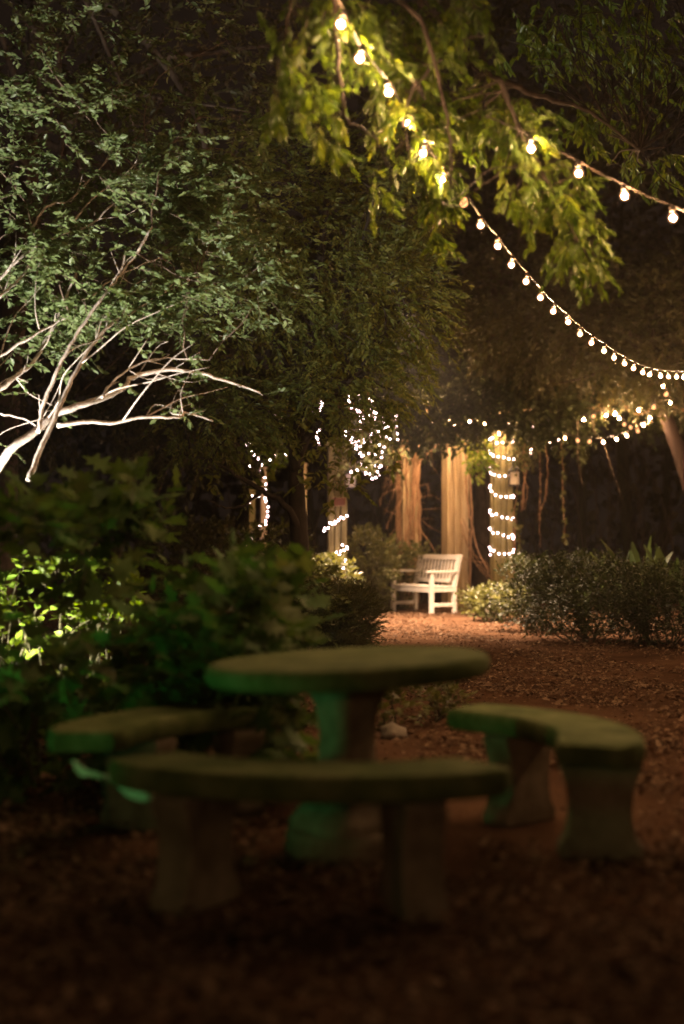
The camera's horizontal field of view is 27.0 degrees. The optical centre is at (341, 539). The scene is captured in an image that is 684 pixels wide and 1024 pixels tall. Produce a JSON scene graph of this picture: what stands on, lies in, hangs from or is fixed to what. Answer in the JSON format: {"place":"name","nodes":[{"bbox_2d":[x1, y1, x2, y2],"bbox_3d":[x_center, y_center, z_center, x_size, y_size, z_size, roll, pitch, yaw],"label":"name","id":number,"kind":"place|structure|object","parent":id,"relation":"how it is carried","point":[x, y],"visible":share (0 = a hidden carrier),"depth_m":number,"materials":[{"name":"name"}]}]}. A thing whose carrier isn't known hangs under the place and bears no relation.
{"place":"outdoors","nodes":[
{"label":"outdoors","id":0,"kind":"place"},
{"bbox_2d":[0,563,683,1023],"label":"ground","id":1,"kind":"structure","parent":0,"point":[466,821],"depth_m":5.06,"materials":[{"name":"brown plant"}]},
{"bbox_2d":[0,550,57,666],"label":"lime plant","id":2,"kind":"object","parent":1,"relation":"on","point":[12,584],"visible":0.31,"depth_m":9.67,"materials":[{"name":"green plant"}]},
{"bbox_2d":[11,550,136,689],"bbox_3d":[-1.832,0.705,9.736,0.976,1.324,0.882,0,0,0],"label":"lime plant","id":3,"kind":"object","parent":1,"relation":"on","point":[67,628],"visible":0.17,"depth_m":9.72,"materials":[{"name":"green plant"}]},
{"bbox_2d":[0,453,188,759],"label":"lobed shrub","id":4,"kind":"object","parent":1,"relation":"on","point":[92,590],"visible":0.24,"depth_m":7.91,"materials":[{"name":"green plant"}]},
{"bbox_2d":[67,545,151,683],"bbox_3d":[-1.555,0.656,9.572,0.602,1.247,0.584,0,0,-32],"label":"lime plant","id":5,"kind":"object","parent":1,"relation":"on","point":[139,601],"visible":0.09,"depth_m":9.57,"materials":[{"name":"green plant"}]},
{"bbox_2d":[72,760,150,829],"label":"ground plant","id":6,"kind":"object","parent":1,"relation":"on","point":[135,795],"visible":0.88,"depth_m":5.12,"materials":[{"name":"green plant"}]},
{"bbox_2d":[0,450,228,808],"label":"lobed shrub","id":7,"kind":"object","parent":1,"relation":"on","point":[22,698],"visible":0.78,"depth_m":6.83,"materials":[{"name":"green plant"}]},
{"bbox_2d":[0,0,324,481],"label":"branching tree","id":8,"kind":"object","parent":1,"relation":"on","point":[73,315],"visible":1,"depth_m":10.75,"materials":[{"name":"green plant"}]},
{"bbox_2d":[47,700,285,832],"bbox_3d":[-0.742,0.965,5.987,0.468,0.470,1.318,0,0,38],"label":"curved bench","id":9,"kind":"object","parent":1,"relation":"on","point":[133,733],"visible":0.73,"depth_m":5.91,"materials":[{"name":"concrete"}]},
{"bbox_2d":[0,0,386,630],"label":"shade tree","id":10,"kind":"object","parent":1,"relation":"on","point":[10,404],"visible":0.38,"depth_m":18.25,"materials":[{"name":"green plant"}]},
{"bbox_2d":[138,511,258,630],"bbox_3d":[-1.752,0.485,18.484,1.667,1.771,1.757,0,0,0],"label":"leafy bush","id":11,"kind":"object","parent":1,"relation":"on","point":[205,546],"visible":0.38,"depth_m":18.31,"materials":[{"name":"green plant"}]},
{"bbox_2d":[71,527,345,794],"bbox_3d":[-0.615,0.686,6.849,1.461,1.504,1.854,0,0,0],"label":"lobed shrub","id":12,"kind":"object","parent":1,"relation":"on","point":[262,591],"visible":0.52,"depth_m":6.53,"materials":[{"name":"green plant"}]},
{"bbox_2d":[249,481,256,556],"bbox_3d":[-1.582,0.133,25.000,0.154,2.334,0.148,0,0,-6],"label":"pergola post","id":13,"kind":"object","parent":1,"relation":"on","point":[252,503],"visible":0.12,"depth_m":24.96,"materials":[{"name":"brown wood"}]},
{"bbox_2d":[259,467,266,553],"bbox_3d":[-1.333,0.034,24.000,0.148,2.531,0.142,0,0,-17],"label":"pergola post","id":14,"kind":"object","parent":1,"relation":"on","point":[263,509],"visible":0.3,"depth_m":23.94,"materials":[{"name":"brown wood"}]},
{"bbox_2d":[254,410,289,473],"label":"vine shoot","id":15,"kind":"object","parent":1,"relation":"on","point":[277,463],"visible":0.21,"depth_m":22.52,"materials":[{"name":"green plant"}]},
{"bbox_2d":[222,516,322,610],"bbox_3d":[-0.902,0.503,17.198,1.411,1.657,1.337,0,0,-41],"label":"leafy bush","id":16,"kind":"object","parent":1,"relation":"on","point":[254,525],"visible":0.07,"depth_m":17.09,"materials":[{"name":"green plant"}]},
{"bbox_2d":[240,559,361,649],"bbox_3d":[-0.399,0.747,13.449,1.250,1.245,1.348,0,0,0],"label":"leafy bush","id":17,"kind":"object","parent":1,"relation":"on","point":[335,568],"visible":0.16,"depth_m":13.15,"materials":[{"name":"green plant"}]},
{"bbox_2d":[137,85,473,639],"bbox_3d":[-0.400,-2.010,16.008,3.828,6.497,3.135,0,0,0],"label":"tree","id":18,"kind":"object","parent":1,"relation":"on","point":[296,443],"visible":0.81,"depth_m":15.54,"materials":[{"name":"green plant"}]},
{"bbox_2d":[304,463,307,513],"bbox_3d":[-0.669,-0.025,25.003,0.132,2.651,0.132,0,0,-11],"label":"pergola post","id":19,"kind":"object","parent":1,"relation":"on","point":[305,468],"visible":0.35,"depth_m":24.98,"materials":[{"name":"brown wood"}]},
{"bbox_2d":[109,752,511,925],"bbox_3d":[-0.126,0.965,4.622,1.346,0.470,0.476,0,0,8],"label":"curved bench","id":20,"kind":"object","parent":1,"relation":"on","point":[196,799],"visible":0.94,"depth_m":4.51,"materials":[{"name":"concrete"}]},
{"bbox_2d":[324,442,347,584],"bbox_3d":[-0.080,-0.129,22.800,0.381,2.857,0.366,0,0,-6],"label":"pergola post","id":21,"kind":"object","parent":1,"relation":"on","point":[336,535],"visible":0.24,"depth_m":22.68,"materials":[{"name":"brown wood"}]},
{"bbox_2d":[332,497,345,505],"bbox_3d":[-0.048,-0.609,22.655,0.224,0.144,0.021,0,0,0],"label":"wall plaque","id":22,"kind":"object","parent":21,"relation":"attached to","point":[339,501],"depth_m":22.65,"materials":[{"name":"brown wood"}]},
{"bbox_2d":[345,463,356,488],"bbox_3d":[0.142,-1.017,22.500,0.211,0.420,0.211,0,0,0],"label":"hanging lantern","id":23,"kind":"object","parent":21,"relation":"hanging from","point":[348,475],"visible":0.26,"depth_m":22.43,"materials":[{"name":"white metal"}]},
{"bbox_2d":[311,547,363,583],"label":"leafy bush","id":24,"kind":"object","parent":1,"relation":"on","point":[329,560],"visible":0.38,"depth_m":19.44,"materials":[{"name":"green plant"}]},
{"bbox_2d":[0,47,683,591],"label":"wood","id":25,"kind":"object","parent":1,"relation":"on","point":[622,483],"visible":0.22,"depth_m":34.52,"materials":[{"name":"green plant"}]},
{"bbox_2d":[294,572,392,648],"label":"evergreen shrub","id":26,"kind":"object","parent":1,"relation":"on","point":[360,599],"visible":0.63,"depth_m":13.33,"materials":[{"name":"green plant"}]},
{"bbox_2d":[204,646,489,866],"bbox_3d":[0.020,0.814,5.450,1.090,0.772,1.090,0,0,0],"label":"garden table","id":27,"kind":"object","parent":1,"relation":"on","point":[347,689],"visible":0.8,"depth_m":5.27,"materials":[{"name":"concrete"}]},
{"bbox_2d":[347,522,405,610],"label":"leafy bush","id":28,"kind":"object","parent":1,"relation":"on","point":[362,538],"visible":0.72,"depth_m":23.19,"materials":[{"name":"green plant"}]},
{"bbox_2d":[379,721,407,739],"bbox_3d":[0.313,1.157,8.599,0.173,0.125,0.155,0,0,0],"label":"rock","id":29,"kind":"object","parent":1,"relation":"on","point":[388,730],"visible":0.73,"depth_m":8.56,"materials":[{"name":"stone"}]},
{"bbox_2d":[104,382,683,602],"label":"thicket","id":30,"kind":"object","parent":1,"relation":"on","point":[643,539],"visible":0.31,"depth_m":28.53,"materials":[{"name":"black plant"}]},
{"bbox_2d":[375,689,423,729],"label":"ground plant","id":31,"kind":"object","parent":1,"relation":"on","point":[394,693],"visible":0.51,"depth_m":8.89,"materials":[{"name":"green plant"}]},
{"bbox_2d":[353,539,450,609],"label":"leafy bush","id":32,"kind":"object","parent":1,"relation":"on","point":[416,551],"visible":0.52,"depth_m":24.46,"materials":[{"name":"green plant"}]},
{"bbox_2d":[400,435,417,606],"bbox_3d":[1.202,-0.379,25.500,0.381,3.358,0.366,0,0,-11],"label":"pergola post","id":33,"kind":"object","parent":1,"relation":"on","point":[403,502],"visible":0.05,"depth_m":25.39,"materials":[{"name":"brown wood"}]},
{"bbox_2d":[379,435,441,605],"bbox_3d":[1.140,-0.465,25.522,1.367,3.271,1.124,0,0,-41],"label":"dry vine","id":34,"kind":"object","parent":33,"relation":"attached to","point":[399,493],"visible":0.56,"depth_m":25.35,"materials":[{"name":"brown plant"}]},
{"bbox_2d":[338,340,683,605],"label":"climbing vine","id":35,"kind":"object","parent":33,"relation":"attached to","point":[481,407],"visible":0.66,"depth_m":23.20,"materials":[{"name":"green plant"}]},
{"bbox_2d":[380,446,408,537],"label":"dry vine","id":36,"kind":"object","parent":35,"relation":"hanging from","point":[391,498],"visible":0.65,"depth_m":25.06,"materials":[{"name":"brown plant"}]},
{"bbox_2d":[455,439,500,485],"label":"vine shoot","id":37,"kind":"object","parent":35,"relation":"hanging from","point":[484,455],"visible":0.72,"depth_m":24.11,"materials":[{"name":"green plant"}]},
{"bbox_2d":[506,435,545,472],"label":"vine shoot","id":38,"kind":"object","parent":35,"relation":"hanging from","point":[526,456],"visible":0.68,"depth_m":23.99,"materials":[{"name":"green plant"}]},
{"bbox_2d":[511,470,524,556],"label":"hanging vine","id":39,"kind":"object","parent":38,"relation":"hanging from","point":[517,527],"visible":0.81,"depth_m":24.07,"materials":[{"name":"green plant"}]},
{"bbox_2d":[521,444,527,510],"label":"hanging vine","id":40,"kind":"object","parent":38,"relation":"hanging from","point":[523,489],"visible":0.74,"depth_m":24.15,"materials":[{"name":"brown plant"}]},
{"bbox_2d":[539,452,540,547],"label":"hanging vine","id":41,"kind":"object","parent":38,"relation":"hanging from","point":[539,504],"visible":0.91,"depth_m":23.98,"materials":[{"name":"plant"}]},
{"bbox_2d":[538,445,547,519],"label":"hanging vine","id":42,"kind":"object","parent":35,"relation":"hanging from","point":[547,479],"visible":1,"depth_m":23.79,"materials":[{"name":"brown plant"}]},
{"bbox_2d":[558,441,569,545],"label":"hanging vine","id":43,"kind":"object","parent":35,"relation":"hanging from","point":[564,477],"visible":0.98,"depth_m":23.80,"materials":[{"name":"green plant"}]},
{"bbox_2d":[591,406,622,499],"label":"hanging vine","id":44,"kind":"object","parent":35,"relation":"hanging from","point":[604,448],"visible":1,"depth_m":22.58,"materials":[{"name":"brown plant"}]},
{"bbox_2d":[391,554,461,613],"bbox_3d":[1.384,0.720,23.724,0.681,0.960,1.224,0,0,-31],"label":"garden bench","id":45,"kind":"object","parent":1,"relation":"on","point":[415,588],"visible":0.91,"depth_m":23.59,"materials":[{"name":"white paint"}]},
{"bbox_2d":[401,682,477,725],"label":"ground plant","id":46,"kind":"object","parent":1,"relation":"on","point":[444,700],"visible":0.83,"depth_m":9.26,"materials":[{"name":"green plant"}]},
{"bbox_2d":[442,435,467,607],"bbox_3d":[2.002,-0.367,25.200,0.509,3.335,0.489,0,0,-14],"label":"pergola post","id":47,"kind":"object","parent":1,"relation":"on","point":[454,507],"visible":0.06,"depth_m":25.06,"materials":[{"name":"brown wood"}]},
{"bbox_2d":[254,0,683,308],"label":"overhanging tree","id":48,"kind":"object","parent":1,"relation":"on","point":[443,47],"visible":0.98,"depth_m":8.50,"materials":[{"name":"green plant"}]},
{"bbox_2d":[337,0,683,378],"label":"string lights","id":49,"kind":"object","parent":48,"relation":"hanging from","point":[361,51],"visible":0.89,"depth_m":9.60},
{"bbox_2d":[486,115,683,220],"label":"string lights","id":50,"kind":"object","parent":48,"relation":"hanging from","point":[578,173],"visible":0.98,"depth_m":8.14},
{"bbox_2d":[254,0,683,588],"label":"tall tree","id":51,"kind":"object","parent":1,"relation":"on","point":[498,222],"visible":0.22,"depth_m":27.85,"materials":[{"name":"green plant"}]},
{"bbox_2d":[453,583,498,615],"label":"ground ivy","id":52,"kind":"object","parent":1,"relation":"on","point":[464,595],"visible":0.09,"depth_m":22.66,"materials":[{"name":"green plant"}]},
{"bbox_2d":[460,578,527,622],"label":"ground ivy","id":53,"kind":"object","parent":1,"relation":"on","point":[482,597],"visible":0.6,"depth_m":20.94,"materials":[{"name":"green plant"}]},
{"bbox_2d":[490,420,512,590],"bbox_3d":[2.748,-0.374,24.500,0.431,3.349,0.414,0,0,-9],"label":"pergola post","id":54,"kind":"object","parent":1,"relation":"on","point":[502,505],"visible":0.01,"depth_m":24.39,"materials":[{"name":"brown wood"}]},
{"bbox_2d":[460,517,492,586],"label":"hanging vine","id":55,"kind":"object","parent":54,"relation":"hanging from","point":[466,540],"visible":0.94,"depth_m":24.30,"materials":[{"name":"brown plant"}]},
{"bbox_2d":[465,470,488,571],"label":"hanging vine","id":56,"kind":"object","parent":54,"relation":"hanging from","point":[471,519],"visible":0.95,"depth_m":24.61,"materials":[{"name":"brown plant"}]},
{"bbox_2d":[489,437,513,554],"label":"fairy lights","id":57,"kind":"object","parent":54,"relation":"attached to","point":[500,496],"visible":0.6,"depth_m":24.34,"materials":[{"name":"glass"}]},
{"bbox_2d":[508,461,520,485],"bbox_3d":[2.939,-1.133,24.300,0.211,0.420,0.211,0,0,0],"label":"hanging lantern","id":58,"kind":"object","parent":54,"relation":"hanging from","point":[512,479],"visible":0.71,"depth_m":24.23,"materials":[{"name":"beige metal"}]},
{"bbox_2d":[486,551,566,631],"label":"leafy bush","id":59,"kind":"object","parent":1,"relation":"on","point":[519,560],"visible":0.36,"depth_m":18.69,"materials":[{"name":"green plant"}]},
{"bbox_2d":[447,704,645,860],"bbox_3d":[0.857,0.965,5.726,0.494,0.470,1.399,0,0,-18],"label":"curved bench","id":60,"kind":"object","parent":1,"relation":"on","point":[600,761],"visible":0.99,"depth_m":5.37,"materials":[{"name":"concrete"}]},
{"bbox_2d":[432,229,683,491],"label":"leaning tree","id":61,"kind":"object","parent":1,"relation":"on","point":[642,351],"visible":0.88,"depth_m":22.65,"materials":[{"name":"green plant"}]},
{"bbox_2d":[563,415,655,443],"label":"string lights","id":62,"kind":"object","parent":61,"relation":"hanging from","point":[589,440],"visible":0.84,"depth_m":22.05},
{"bbox_2d":[583,409,638,428],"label":"string lights","id":63,"kind":"object","parent":61,"relation":"hanging from","point":[618,415],"visible":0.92,"depth_m":23.08},
{"bbox_2d":[637,381,670,418],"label":"string lights","id":64,"kind":"object","parent":61,"relation":"hanging from","point":[654,403],"visible":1,"depth_m":20.27},
{"bbox_2d":[502,547,646,644],"bbox_3d":[2.889,0.690,16.764,1.780,1.225,1.927,0,0,36],"label":"leafy bush","id":65,"kind":"object","parent":1,"relation":"on","point":[575,567],"visible":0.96,"depth_m":16.48,"materials":[{"name":"green plant"}]},
{"bbox_2d":[558,555,613,626],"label":"broadleaf plant","id":66,"kind":"object","parent":1,"relation":"on","point":[584,594],"visible":0.09,"depth_m":18.94,"materials":[{"name":"green plant"}]},
{"bbox_2d":[590,551,635,628],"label":"broadleaf plant","id":67,"kind":"object","parent":1,"relation":"on","point":[614,585],"visible":0.09,"depth_m":19.26,"materials":[{"name":"green plant"}]},
{"bbox_2d":[600,536,672,611],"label":"broadleaf plant","id":68,"kind":"object","parent":1,"relation":"on","point":[634,555],"visible":0.14,"depth_m":19.59,"materials":[{"name":"green plant"}]},
{"bbox_2d":[593,555,683,646],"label":"leafy bush","id":69,"kind":"object","parent":1,"relation":"on","point":[647,620],"visible":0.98,"depth_m":15.96,"materials":[{"name":"green plant"}]},
{"bbox_2d":[641,544,682,627],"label":"broadleaf plant","id":70,"kind":"object","parent":1,"relation":"on","point":[659,553],"visible":0.16,"depth_m":19.11,"materials":[{"name":"green plant"}]},
{"bbox_2d":[0,0,683,562],"label":"sky","id":71,"kind":"structure","parent":0,"point":[158,28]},
{"bbox_2d":[326,392,409,480],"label":"vine shoot","id":72,"kind":"object","parent":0,"point":[366,457],"visible":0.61,"depth_m":21.91,"materials":[{"name":"green plant"}]},
{"bbox_2d":[345,400,387,478],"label":"fairy lights","id":73,"kind":"object","parent":72,"relation":"attached to","point":[368,453],"visible":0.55,"depth_m":22.01,"materials":[{"name":"glass"}]}
]}

